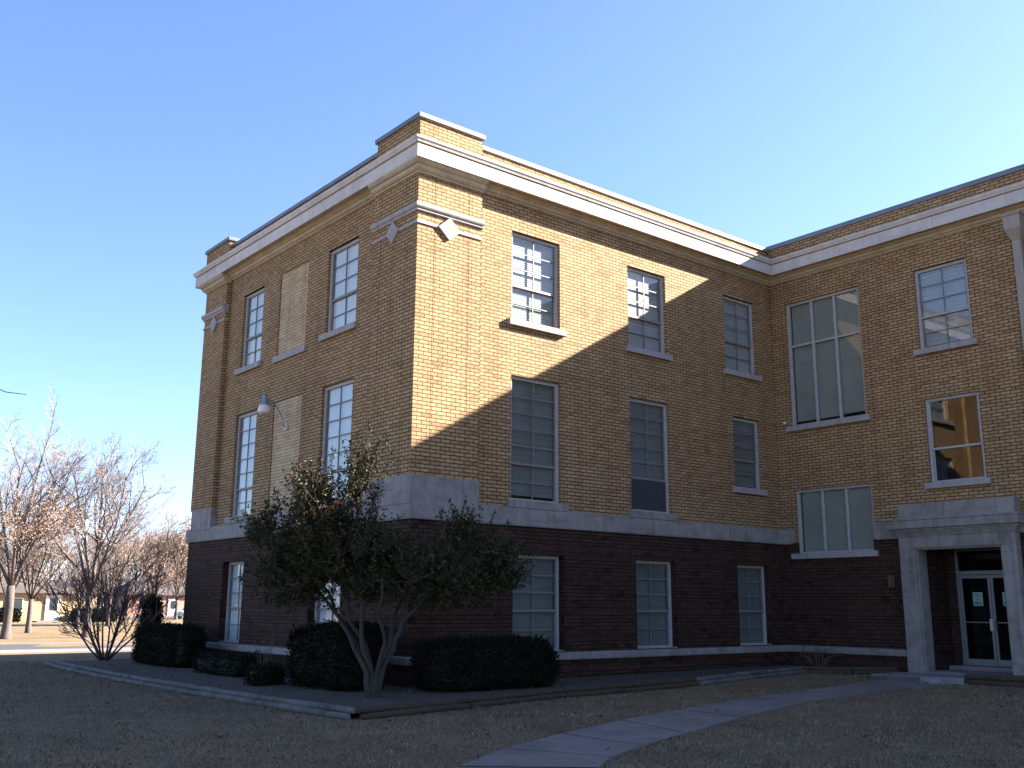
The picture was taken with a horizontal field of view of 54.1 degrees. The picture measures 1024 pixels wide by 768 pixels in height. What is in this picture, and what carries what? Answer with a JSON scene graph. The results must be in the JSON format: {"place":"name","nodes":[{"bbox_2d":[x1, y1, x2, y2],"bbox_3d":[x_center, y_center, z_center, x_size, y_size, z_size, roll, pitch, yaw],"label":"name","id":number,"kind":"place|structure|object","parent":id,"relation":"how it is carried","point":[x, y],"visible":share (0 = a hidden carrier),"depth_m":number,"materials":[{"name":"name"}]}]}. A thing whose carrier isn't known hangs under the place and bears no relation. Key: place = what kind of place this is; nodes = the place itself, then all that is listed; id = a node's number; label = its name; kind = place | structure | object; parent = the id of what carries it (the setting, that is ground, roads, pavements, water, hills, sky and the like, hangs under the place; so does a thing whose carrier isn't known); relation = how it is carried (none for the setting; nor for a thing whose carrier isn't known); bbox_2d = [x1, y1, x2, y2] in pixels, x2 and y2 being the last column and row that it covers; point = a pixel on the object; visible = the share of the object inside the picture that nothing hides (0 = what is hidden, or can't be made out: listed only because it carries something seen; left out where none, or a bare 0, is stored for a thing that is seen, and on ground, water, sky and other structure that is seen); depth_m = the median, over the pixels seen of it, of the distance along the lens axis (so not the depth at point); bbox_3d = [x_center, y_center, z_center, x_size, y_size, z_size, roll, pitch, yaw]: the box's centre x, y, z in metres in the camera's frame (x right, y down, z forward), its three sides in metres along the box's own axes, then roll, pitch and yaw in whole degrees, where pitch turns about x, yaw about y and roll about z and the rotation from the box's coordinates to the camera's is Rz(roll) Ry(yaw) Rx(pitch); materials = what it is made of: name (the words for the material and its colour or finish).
{"place":"outdoors","nodes":[
{"label":"outdoors","id":0,"kind":"place"},
{"bbox_2d":[0,648,132,653],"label":"pavement","id":1,"kind":"structure","parent":0,"point":[52,650],"depth_m":34.87,"materials":[{"name":"concrete"}]},
{"bbox_2d":[0,642,133,649],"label":"road","id":2,"kind":"structure","parent":0,"point":[17,647],"depth_m":37.80,"materials":[{"name":"grey asphalt"}]},
{"bbox_2d":[0,641,135,650],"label":"kerb","id":3,"kind":"structure","parent":2,"relation":"on","point":[59,643],"depth_m":40.54,"materials":[{"name":"concrete"}]},
{"bbox_2d":[118,617,182,619],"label":"road","id":4,"kind":"structure","parent":0,"point":[165,618],"depth_m":113.24,"materials":[{"name":"grey asphalt"}]},
{"bbox_2d":[173,608,183,618],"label":"parked car","id":5,"kind":"object","parent":4,"relation":"on","point":[181,614],"visible":0.2,"depth_m":113.18,"materials":[{"name":"white paint"}]},
{"bbox_2d":[255,640,272,662],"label":"bare shrub","id":6,"kind":"object","parent":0,"point":[265,652],"visible":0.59,"depth_m":21.39,"materials":[{"name":"brown plant"}]},
{"bbox_2d":[0,607,1023,767],"bbox_3d":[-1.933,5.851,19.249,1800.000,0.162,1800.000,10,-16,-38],"label":"lawn","id":7,"kind":"structure","parent":0,"point":[46,632],"depth_m":13.89,"materials":[{"name":"brown plant"}]},
{"bbox_2d":[0,511,11,576],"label":"tree","id":8,"kind":"object","parent":7,"relation":"on","point":[3,547],"visible":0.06,"depth_m":103.65,"materials":[{"name":"brown plant"}]},
{"bbox_2d":[0,607,22,621],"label":"hedge","id":9,"kind":"object","parent":7,"relation":"on","point":[17,614],"visible":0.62,"depth_m":86.38,"materials":[{"name":"green plant"}]},
{"bbox_2d":[0,489,71,629],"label":"tree","id":10,"kind":"object","parent":7,"relation":"on","point":[3,560],"visible":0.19,"depth_m":58.04,"materials":[{"name":"brown plant"}]},
{"bbox_2d":[0,579,101,621],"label":"tan house","id":11,"kind":"structure","parent":7,"relation":"on","point":[41,612],"depth_m":89.38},
{"bbox_2d":[14,598,23,610],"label":"window","id":12,"kind":"structure","parent":11,"relation":"in","point":[18,602],"depth_m":88.04,"materials":[{"name":"glass"}]},
{"bbox_2d":[44,595,60,620],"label":"door","id":13,"kind":"structure","parent":11,"relation":"in","point":[49,615],"depth_m":89.58,"materials":[{"name":"white paint"}]},
{"bbox_2d":[45,661,56,667],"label":"landscape timber","id":14,"kind":"object","parent":7,"relation":"on","point":[50,664],"visible":0.79,"depth_m":26.27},
{"bbox_2d":[0,495,111,632],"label":"tree","id":15,"kind":"object","parent":7,"relation":"on","point":[32,592],"visible":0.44,"depth_m":56.15,"materials":[{"name":"brown plant"}]},
{"bbox_2d":[0,385,132,638],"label":"tree","id":16,"kind":"object","parent":7,"relation":"on","point":[18,545],"visible":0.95,"depth_m":47.29,"materials":[{"name":"brown plant"}]},
{"bbox_2d":[55,665,79,672],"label":"landscape timber","id":17,"kind":"object","parent":7,"relation":"on","point":[69,669],"visible":0.92,"depth_m":24.59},
{"bbox_2d":[1,550,179,606],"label":"distant wood","id":18,"kind":"object","parent":7,"relation":"on","point":[139,578],"depth_m":156.94,"materials":[{"name":"brown plant"}]},
{"bbox_2d":[57,533,124,627],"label":"tree","id":19,"kind":"object","parent":7,"relation":"on","point":[76,571],"visible":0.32,"depth_m":65.92,"materials":[{"name":"brown plant"}]},
{"bbox_2d":[77,670,108,678],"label":"landscape timber","id":20,"kind":"object","parent":7,"relation":"on","point":[93,674],"visible":0.94,"depth_m":22.84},
{"bbox_2d":[81,666,111,675],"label":"landscape timber","id":21,"kind":"object","parent":20,"relation":"on","point":[97,670],"visible":0.91,"depth_m":22.93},
{"bbox_2d":[69,607,118,621],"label":"hedge","id":22,"kind":"object","parent":7,"relation":"on","point":[101,617],"visible":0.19,"depth_m":90.71,"materials":[{"name":"green plant"}]},
{"bbox_2d":[26,431,187,637],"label":"tree","id":23,"kind":"object","parent":7,"relation":"on","point":[127,521],"visible":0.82,"depth_m":50.03,"materials":[{"name":"brown plant"}]},
{"bbox_2d":[78,519,152,625],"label":"tree","id":24,"kind":"object","parent":7,"relation":"on","point":[125,548],"visible":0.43,"depth_m":74.40,"materials":[{"name":"brown plant"}]},
{"bbox_2d":[106,676,143,685],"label":"landscape timber","id":25,"kind":"object","parent":7,"relation":"on","point":[124,680],"visible":0.93,"depth_m":21.08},
{"bbox_2d":[111,672,148,682],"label":"landscape timber","id":26,"kind":"object","parent":25,"relation":"on","point":[129,676],"visible":0.86,"depth_m":21.12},
{"bbox_2d":[102,581,184,615],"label":"pink house","id":27,"kind":"structure","parent":7,"relation":"on","point":[180,604],"depth_m":137.60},
{"bbox_2d":[167,599,175,614],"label":"door","id":28,"kind":"structure","parent":27,"relation":"in","point":[171,606],"depth_m":137.52,"materials":[{"name":"white paint"}]},
{"bbox_2d":[123,521,185,595],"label":"tree","id":29,"kind":"object","parent":7,"relation":"on","point":[159,529],"visible":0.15,"depth_m":97.14,"materials":[{"name":"brown plant"}]},
{"bbox_2d":[120,507,190,596],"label":"tree","id":30,"kind":"object","parent":7,"relation":"on","point":[162,540],"visible":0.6,"depth_m":78.20,"materials":[{"name":"brown plant"}]},
{"bbox_2d":[142,682,189,694],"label":"landscape timber","id":31,"kind":"object","parent":7,"relation":"on","point":[166,688],"visible":0.9,"depth_m":19.23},
{"bbox_2d":[147,678,196,689],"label":"landscape timber","id":32,"kind":"object","parent":31,"relation":"on","point":[171,683],"visible":0.91,"depth_m":19.35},
{"bbox_2d":[150,514,190,589],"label":"tree","id":33,"kind":"object","parent":7,"relation":"on","point":[183,556],"visible":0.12,"depth_m":80.68,"materials":[{"name":"brown plant"}]},
{"bbox_2d":[160,524,186,619],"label":"tree","id":34,"kind":"object","parent":7,"relation":"on","point":[176,607],"visible":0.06,"depth_m":108.20,"materials":[{"name":"brown plant"}]},
{"bbox_2d":[189,690,254,704],"bbox_3d":[-5.068,5.462,17.495,0.108,0.112,2.576,11,-16,-39],"label":"landscape timber","id":35,"kind":"object","parent":7,"relation":"on","point":[236,699],"visible":0.93,"depth_m":17.38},
{"bbox_2d":[194,686,259,699],"bbox_3d":[-5.005,5.402,17.570,0.103,0.106,2.577,11,-16,-39],"label":"landscape timber","id":36,"kind":"object","parent":35,"relation":"on","point":[227,692],"visible":0.91,"depth_m":17.46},
{"bbox_2d":[253,700,350,719],"bbox_3d":[-3.300,5.045,15.555,0.105,0.118,2.705,12,-17,-42],"label":"landscape timber","id":37,"kind":"object","parent":7,"relation":"on","point":[311,711],"visible":0.96,"depth_m":15.41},
{"bbox_2d":[259,695,355,713],"bbox_3d":[-3.232,4.984,15.624,0.106,0.109,2.708,12,-17,-42],"label":"landscape timber","id":38,"kind":"object","parent":37,"relation":"on","point":[332,707],"visible":0.87,"depth_m":15.40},
{"bbox_2d":[359,703,470,719],"bbox_3d":[-1.447,5.049,15.483,0.109,0.110,2.372,-10,-16,38],"label":"landscape timber","id":39,"kind":"object","parent":7,"relation":"on","point":[419,710],"visible":0.98,"depth_m":15.38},
{"bbox_2d":[356,698,467,713],"bbox_3d":[-1.504,4.982,15.542,0.107,0.110,2.376,-10,-16,38],"label":"landscape timber","id":40,"kind":"object","parent":39,"relation":"on","point":[374,709],"visible":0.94,"depth_m":15.35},
{"bbox_2d":[59,658,853,707],"bbox_3d":[-1.648,7.176,25.539,15.580,0.089,16.410,10,-16,-38],"label":"planting bed","id":41,"kind":"object","parent":7,"relation":"on","point":[389,694],"visible":0.6,"depth_m":19.75,"materials":[{"name":"brown soil"}]},
{"bbox_2d":[49,658,60,664],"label":"landscape timber","id":42,"kind":"object","parent":41,"relation":"on","point":[54,661],"visible":0.92,"depth_m":26.35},
{"bbox_2d":[59,662,81,669],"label":"landscape timber","id":43,"kind":"object","parent":41,"relation":"on","point":[66,664],"visible":0.83,"depth_m":24.67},
{"bbox_2d":[12,537,186,660],"bbox_3d":[-11.120,5.965,27.872,4.236,3.457,4.393,-9,-16,37],"label":"bare shrub","id":44,"kind":"object","parent":41,"relation":"on","point":[111,613],"visible":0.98,"depth_m":27.70,"materials":[{"name":"brown plant"}]},
{"bbox_2d":[137,593,165,628],"bbox_3d":[-10.285,6.871,28.559,0.720,1.870,0.781,10,-16,-38],"label":"hedge","id":45,"kind":"object","parent":41,"relation":"on","point":[159,617],"visible":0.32,"depth_m":28.49,"materials":[{"name":"green plant"}]},
{"bbox_2d":[130,621,207,667],"bbox_3d":[-8.803,6.652,25.701,1.026,1.171,3.505,10,-16,-38],"label":"hedge","id":46,"kind":"object","parent":41,"relation":"on","point":[168,644],"visible":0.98,"depth_m":24.82,"materials":[{"name":"green plant"}]},
{"bbox_2d":[192,650,265,677],"bbox_3d":[-6.375,6.282,22.591,1.016,0.642,2.533,10,-16,-38],"label":"hedge","id":47,"kind":"object","parent":41,"relation":"on","point":[227,663],"visible":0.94,"depth_m":22.06,"materials":[{"name":"green plant"}]},
{"bbox_2d":[242,659,287,685],"bbox_3d":[-4.784,5.637,19.507,0.815,0.545,0.810,10,-16,-38],"label":"hedge","id":48,"kind":"object","parent":41,"relation":"on","point":[262,674],"visible":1,"depth_m":19.33,"materials":[{"name":"green plant"}]},
{"bbox_2d":[285,618,390,691],"bbox_3d":[-3.331,5.120,19.111,1.347,1.330,2.383,10,-16,-38],"label":"hedge","id":49,"kind":"object","parent":41,"relation":"on","point":[322,655],"visible":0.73,"depth_m":18.49,"materials":[{"name":"green plant"}]},
{"bbox_2d":[230,422,537,696],"bbox_3d":[-2.212,3.108,17.619,5.265,4.780,2.893,2,-13,-6],"label":"tree","id":50,"kind":"object","parent":41,"relation":"on","point":[320,549],"visible":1,"depth_m":17.19,"materials":[{"name":"green plant"}]},
{"bbox_2d":[408,632,562,691],"bbox_3d":[-0.457,5.294,19.120,3.196,1.099,1.338,10,-16,-38],"label":"hedge","id":51,"kind":"object","parent":41,"relation":"on","point":[452,663],"visible":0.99,"depth_m":18.50,"materials":[{"name":"green plant"}]},
{"bbox_2d":[800,641,840,665],"bbox_3d":[7.673,6.750,24.989,1.119,0.747,1.089,10,-16,-38],"label":"bare shrub","id":52,"kind":"object","parent":41,"relation":"on","point":[826,660],"visible":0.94,"depth_m":24.89,"materials":[{"name":"brown plant"}]},
{"bbox_2d":[0,658,1023,767],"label":"fallen leaves","id":53,"kind":"object","parent":7,"relation":"on","point":[484,729],"visible":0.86,"depth_m":15.21,"materials":[{"name":"brown plant"}]},
{"bbox_2d":[470,692,566,707],"bbox_3d":[0.146,5.458,17.320,0.109,0.118,2.510,-10,-16,40],"label":"landscape timber","id":54,"kind":"object","parent":7,"relation":"on","point":[515,700],"visible":0.96,"depth_m":17.19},
{"bbox_2d":[467,688,563,702],"bbox_3d":[0.090,5.396,17.381,0.106,0.117,2.522,-10,-16,40],"label":"landscape timber","id":55,"kind":"object","parent":54,"relation":"on","point":[513,695],"visible":0.99,"depth_m":17.27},
{"bbox_2d":[567,688,635,697],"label":"landscape timber","id":56,"kind":"object","parent":7,"relation":"on","point":[600,692],"visible":0.94,"depth_m":18.81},
{"bbox_2d":[563,683,632,692],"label":"landscape timber","id":57,"kind":"object","parent":56,"relation":"on","point":[599,687],"visible":1,"depth_m":18.88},
{"bbox_2d":[183,111,1023,687],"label":"brick building","id":58,"kind":"structure","parent":7,"relation":"on","point":[597,397],"depth_m":24.39,"materials":[{"name":"brick"}]},
{"bbox_2d":[218,561,243,642],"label":"window","id":59,"kind":"structure","parent":58,"relation":"in","point":[234,593],"depth_m":26.00,"materials":[{"name":"glass"}]},
{"bbox_2d":[224,410,256,524],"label":"window","id":60,"kind":"structure","parent":58,"relation":"in","point":[247,422],"depth_m":26.67,"materials":[{"name":"glass"}]},
{"bbox_2d":[234,288,264,375],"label":"window","id":61,"kind":"structure","parent":58,"relation":"in","point":[255,302],"depth_m":27.45,"materials":[{"name":"glass"}]},
{"bbox_2d":[258,394,288,429],"bbox_3d":[-5.869,0.686,24.659,0.798,0.816,0.315,10,-16,-38],"label":"wall lamp","id":62,"kind":"object","parent":58,"relation":"attached to","point":[264,408],"visible":1,"depth_m":24.48,"materials":[{"name":"metal"}]},
{"bbox_2d":[314,583,339,623],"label":"window","id":63,"kind":"structure","parent":58,"relation":"in","point":[320,613],"depth_m":22.33,"materials":[{"name":"glass"}]},
{"bbox_2d":[321,379,352,504],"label":"window","id":64,"kind":"structure","parent":58,"relation":"in","point":[338,397],"depth_m":23.08,"materials":[{"name":"glass"}]},
{"bbox_2d":[318,238,358,341],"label":"window","id":65,"kind":"structure","parent":58,"relation":"in","point":[344,260],"depth_m":23.77,"materials":[{"name":"glass"}]},
{"bbox_2d":[507,232,566,336],"bbox_3d":[0.528,-2.299,23.137,1.700,2.255,0.300,10,-16,-38],"label":"window","id":66,"kind":"structure","parent":58,"relation":"in","point":[530,295],"depth_m":23.26,"materials":[{"name":"glass"}]},
{"bbox_2d":[506,376,567,511],"bbox_3d":[0.513,1.332,22.339,1.720,2.930,0.300,10,-16,-38],"label":"window","id":67,"kind":"structure","parent":58,"relation":"in","point":[531,467],"depth_m":22.46,"materials":[{"name":"glass"}]},
{"bbox_2d":[512,554,563,650],"bbox_3d":[0.480,4.709,21.588,1.460,2.030,0.290,10,-16,-38],"label":"window","id":68,"kind":"structure","parent":58,"relation":"in","point":[535,610],"depth_m":21.84,"materials":[{"name":"glass"}]},
{"bbox_2d":[625,267,672,361],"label":"window","id":69,"kind":"structure","parent":58,"relation":"in","point":[633,338],"depth_m":25.56,"materials":[{"name":"glass"}]},
{"bbox_2d":[628,398,677,520],"bbox_3d":[3.373,1.855,24.619,1.650,2.930,0.300,10,-16,-38],"label":"window","id":70,"kind":"structure","parent":58,"relation":"in","point":[650,498],"depth_m":24.73,"materials":[{"name":"glass"}]},
{"bbox_2d":[636,560,677,648],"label":"window","id":71,"kind":"structure","parent":58,"relation":"in","point":[652,585],"depth_m":24.05,"materials":[{"name":"glass"}]},
{"bbox_2d":[723,296,762,381],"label":"window","id":72,"kind":"structure","parent":58,"relation":"in","point":[737,371],"depth_m":27.86,"materials":[{"name":"glass"}]},
{"bbox_2d":[733,417,767,495],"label":"window","id":73,"kind":"structure","parent":58,"relation":"in","point":[742,478],"depth_m":27.23,"materials":[{"name":"glass"}]},
{"bbox_2d":[737,565,771,645],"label":"window","id":74,"kind":"structure","parent":58,"relation":"in","point":[751,618],"depth_m":26.36,"materials":[{"name":"glass"}]},
{"bbox_2d":[786,287,870,432],"bbox_3d":[8.475,-0.643,27.195,0.281,3.655,2.540,10,-16,-38],"label":"window","id":75,"kind":"structure","parent":58,"relation":"in","point":[827,343],"depth_m":27.27,"materials":[{"name":"glass"}]},
{"bbox_2d":[791,483,878,558],"bbox_3d":[8.429,3.611,26.237,0.331,1.855,2.540,10,-16,-38],"label":"window","id":76,"kind":"structure","parent":58,"relation":"in","point":[837,507],"depth_m":26.32,"materials":[{"name":"glass"}]},
{"bbox_2d":[888,575,895,587],"bbox_3d":[9.297,4.846,24.608,0.135,0.300,0.160,10,-16,-38],"label":"wall lamp","id":77,"kind":"object","parent":58,"relation":"attached to","point":[891,582],"visible":1,"depth_m":24.56,"materials":[{"name":"brown metal"}]},
{"bbox_2d":[913,258,978,355],"bbox_3d":[10.649,-1.893,24.771,0.300,2.215,1.610,10,-16,-38],"label":"window","id":78,"kind":"structure","parent":58,"relation":"in","point":[951,288],"depth_m":24.86,"materials":[{"name":"glass"}]},
{"bbox_2d":[924,391,991,488],"bbox_3d":[10.619,1.356,24.043,0.275,2.215,1.610,10,-16,-38],"label":"window","id":79,"kind":"structure","parent":58,"relation":"in","point":[935,484],"depth_m":24.08,"materials":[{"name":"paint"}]},
{"bbox_2d":[959,575,997,665],"bbox_3d":[11.182,5.663,24.082,0.105,2.120,0.755,10,-16,-38],"label":"door","id":80,"kind":"structure","parent":58,"relation":"in","point":[975,590],"depth_m":24.10,"materials":[{"name":"glass"}]},
{"bbox_2d":[990,574,1011,666],"bbox_3d":[11.661,5.539,23.510,0.105,2.120,0.757,10,-16,-38],"label":"door","id":81,"kind":"structure","parent":58,"relation":"in","point":[1000,621],"depth_m":23.69,"materials":[{"name":"glass"}]},
{"bbox_2d":[635,682,697,691],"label":"landscape timber","id":82,"kind":"object","parent":7,"relation":"on","point":[667,686],"visible":0.96,"depth_m":20.04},
{"bbox_2d":[631,677,695,687],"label":"landscape timber","id":83,"kind":"object","parent":82,"relation":"on","point":[658,682],"visible":1,"depth_m":20.09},
{"bbox_2d":[698,674,761,685],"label":"landscape timber","id":84,"kind":"object","parent":7,"relation":"on","point":[719,681],"visible":0.97,"depth_m":21.34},
{"bbox_2d":[695,670,758,681],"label":"landscape timber","id":85,"kind":"object","parent":84,"relation":"on","point":[736,674],"visible":1,"depth_m":21.47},
{"bbox_2d":[761,670,805,677],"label":"landscape timber","id":86,"kind":"object","parent":7,"relation":"on","point":[767,675],"visible":0.94,"depth_m":22.80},
{"bbox_2d":[759,666,803,673],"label":"landscape timber","id":87,"kind":"object","parent":86,"relation":"on","point":[775,670],"visible":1,"depth_m":22.88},
{"bbox_2d":[805,670,851,673],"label":"landscape timber","id":88,"kind":"object","parent":7,"relation":"on","point":[830,671],"visible":0.87,"depth_m":23.38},
{"bbox_2d":[804,666,851,669],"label":"landscape timber","id":89,"kind":"object","parent":88,"relation":"on","point":[824,668],"visible":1,"depth_m":23.47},
{"bbox_2d":[853,670,898,674],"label":"landscape timber","id":90,"kind":"object","parent":7,"relation":"on","point":[870,671],"visible":0.73,"depth_m":23.48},
{"bbox_2d":[852,666,896,670],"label":"landscape timber","id":91,"kind":"object","parent":90,"relation":"on","point":[875,668],"visible":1,"depth_m":23.59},
{"bbox_2d":[871,672,964,678],"bbox_3d":[9.736,6.538,22.158,1.250,0.140,3.250,10,-16,-38],"label":"entrance pad","id":92,"kind":"object","parent":7,"relation":"on","point":[907,674],"visible":0.3,"depth_m":22.80,"materials":[{"name":"concrete"}]},
{"bbox_2d":[919,676,963,684],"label":"concrete block","id":93,"kind":"structure","parent":7,"relation":"on","point":[951,680],"depth_m":20.53,"materials":[{"name":"grey concrete"}]},
{"bbox_2d":[964,679,1023,687],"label":"landscape timber","id":94,"kind":"object","parent":7,"relation":"on","point":[996,683],"visible":0.94,"depth_m":20.11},
{"bbox_2d":[965,673,1023,681],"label":"landscape timber","id":95,"kind":"object","parent":94,"relation":"on","point":[1008,678],"visible":1,"depth_m":20.13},
{"bbox_2d":[0,0,1023,605],"label":"sky","id":96,"kind":"structure","parent":0,"point":[138,137],"materials":[{"name":"blue"}]},
{"bbox_2d":[455,675,969,767],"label":"path","id":97,"kind":"structure","parent":0,"point":[685,720],"depth_m":13.40,"materials":[{"name":"concrete"}]},
{"bbox_2d":[925,678,945,685],"bbox_3d":[8.622,6.085,20.447,0.264,0.195,0.428,10,-16,-38],"label":"rock","id":98,"kind":"object","parent":97,"relation":"on","point":[936,681],"visible":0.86,"depth_m":20.34,"materials":[{"name":"grey stone"}]}
]}

